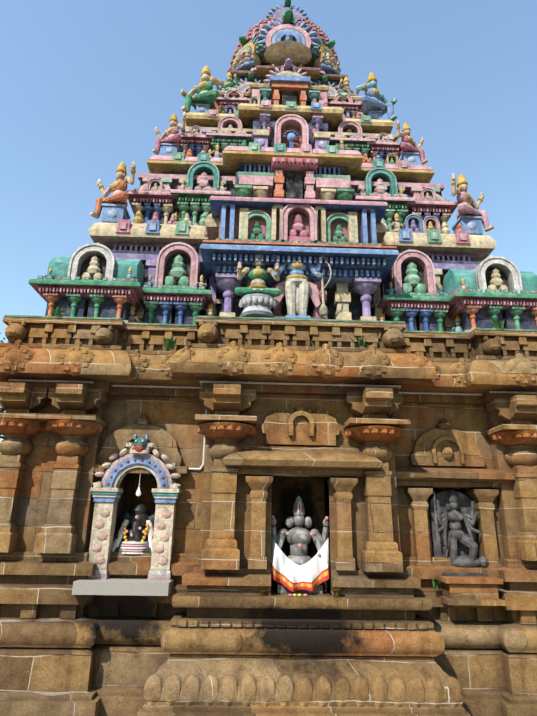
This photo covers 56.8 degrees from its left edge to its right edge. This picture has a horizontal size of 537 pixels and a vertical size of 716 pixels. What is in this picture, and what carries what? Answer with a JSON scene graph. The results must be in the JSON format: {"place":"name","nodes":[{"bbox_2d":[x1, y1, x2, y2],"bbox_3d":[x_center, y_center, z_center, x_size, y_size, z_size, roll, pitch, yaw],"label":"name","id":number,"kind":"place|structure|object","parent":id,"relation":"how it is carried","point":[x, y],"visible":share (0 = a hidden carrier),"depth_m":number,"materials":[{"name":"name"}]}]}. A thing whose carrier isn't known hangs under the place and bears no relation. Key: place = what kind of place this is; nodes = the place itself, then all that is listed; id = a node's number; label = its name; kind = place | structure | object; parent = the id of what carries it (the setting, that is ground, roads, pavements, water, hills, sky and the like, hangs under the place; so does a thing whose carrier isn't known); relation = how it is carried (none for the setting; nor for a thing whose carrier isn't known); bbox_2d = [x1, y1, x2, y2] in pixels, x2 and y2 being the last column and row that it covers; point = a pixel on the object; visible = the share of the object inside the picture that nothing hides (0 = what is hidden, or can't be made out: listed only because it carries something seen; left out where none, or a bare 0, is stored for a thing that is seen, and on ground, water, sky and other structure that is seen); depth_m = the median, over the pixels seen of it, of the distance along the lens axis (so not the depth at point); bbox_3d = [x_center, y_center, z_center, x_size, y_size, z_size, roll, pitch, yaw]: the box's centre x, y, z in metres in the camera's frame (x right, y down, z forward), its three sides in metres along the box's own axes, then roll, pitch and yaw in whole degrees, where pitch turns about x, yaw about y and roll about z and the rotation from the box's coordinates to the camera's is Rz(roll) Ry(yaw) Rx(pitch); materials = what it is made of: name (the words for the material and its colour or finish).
{"place":"outdoors","nodes":[
{"label":"outdoors","id":0,"kind":"place"},
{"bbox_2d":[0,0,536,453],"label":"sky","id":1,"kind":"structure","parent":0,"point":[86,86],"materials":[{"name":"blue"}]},
{"label":"ground","id":2,"kind":"structure","parent":0,"visible":0},
{"bbox_2d":[0,317,536,715],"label":"stone temple wall","id":3,"kind":"structure","parent":2,"relation":"on","point":[368,472],"depth_m":4.52,"materials":[{"name":"stone"}]},
{"bbox_2d":[72,578,173,595],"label":"ledge slab","id":4,"kind":"structure","parent":3,"relation":"attached to","point":[130,586],"depth_m":4.17,"materials":[{"name":"grey concrete"}]},
{"bbox_2d":[112,502,154,554],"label":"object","id":5,"kind":"object","parent":3,"relation":"on","point":[140,510],"visible":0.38,"depth_m":4.71,"materials":[{"name":"black stone"}]},
{"bbox_2d":[112,515,152,553],"bbox_3d":[-1.250,1.718,4.641,0.427,0.472,0.156,1,-18,-2],"label":"statue garment","id":6,"kind":"object","parent":5,"relation":"attached to","point":[132,547],"visible":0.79,"depth_m":4.62,"materials":[{"name":"white fabric"}]},
{"bbox_2d":[87,434,181,579],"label":"decorative arch","id":7,"kind":"structure","parent":3,"relation":"on","point":[107,491],"depth_m":4.58,"materials":[{"name":"beige paint"}]},
{"bbox_2d":[136,474,140,495],"bbox_3d":[-1.240,1.204,4.766,0.050,0.243,0.048,1,-18,-2],"label":"light bulb","id":8,"kind":"object","parent":7,"relation":"attached to","point":[138,492],"visible":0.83,"depth_m":4.73,"materials":[{"name":"white glass"}]},
{"bbox_2d":[4,315,536,333],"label":"frieze","id":9,"kind":"object","parent":3,"relation":"on","point":[194,325],"visible":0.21,"depth_m":5.01,"materials":[{"name":"brown stone"}]},
{"bbox_2d":[8,379,536,469],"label":"pvc conduit","id":10,"kind":"object","parent":3,"relation":"on","point":[249,383],"visible":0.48,"depth_m":4.87,"materials":[{"name":"grey plastic"}]},
{"bbox_2d":[28,0,536,395],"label":"temple tower","id":11,"kind":"structure","parent":3,"relation":"on","point":[282,148],"depth_m":6.15,"materials":[{"name":"multicoloured paint"}]},
{"bbox_2d":[90,49,493,318],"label":"statues","id":12,"kind":"object","parent":11,"relation":"attached to","point":[297,288],"visible":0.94,"depth_m":6.47,"materials":[{"name":"paint"}]},
{"bbox_2d":[271,496,327,593],"bbox_3d":[0.282,1.713,4.607,0.570,0.840,0.249,1,-18,-2],"label":"brahma statue","id":13,"kind":"object","parent":3,"relation":"on","point":[299,534],"visible":0.67,"depth_m":4.57,"materials":[{"name":"stone"}]},
{"bbox_2d":[271,501,329,596],"bbox_3d":[0.287,1.686,4.443,0.558,0.790,0.232,1,-18,-2],"label":"cloth drape","id":14,"kind":"object","parent":13,"relation":"on","point":[313,573],"visible":0.9,"depth_m":4.40,"materials":[{"name":"white fabric"}]},
{"bbox_2d":[259,587,341,596],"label":"oil lamps","id":15,"kind":"object","parent":3,"relation":"on","point":[335,589],"visible":0.96,"depth_m":4.22,"materials":[{"name":"brown metal"}]},
{"bbox_2d":[429,489,487,576],"bbox_3d":[1.805,1.642,4.709,0.474,0.770,0.220,1,-18,-2],"label":"durga statue","id":16,"kind":"object","parent":3,"relation":"on","point":[453,514],"visible":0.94,"depth_m":4.71,"materials":[{"name":"grey stone"}]},
{"bbox_3d":[-6.373,2.384,10.497,3.758,4.835,4.294,1,-18,-2],"label":"tree trunk","id":17,"kind":"object","parent":2,"relation":"on","visible":0},
{"bbox_2d":[0,306,504,589],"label":"plants","id":18,"kind":"object","parent":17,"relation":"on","point":[168,344],"visible":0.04,"depth_m":4.94,"materials":[{"name":"green plant"}]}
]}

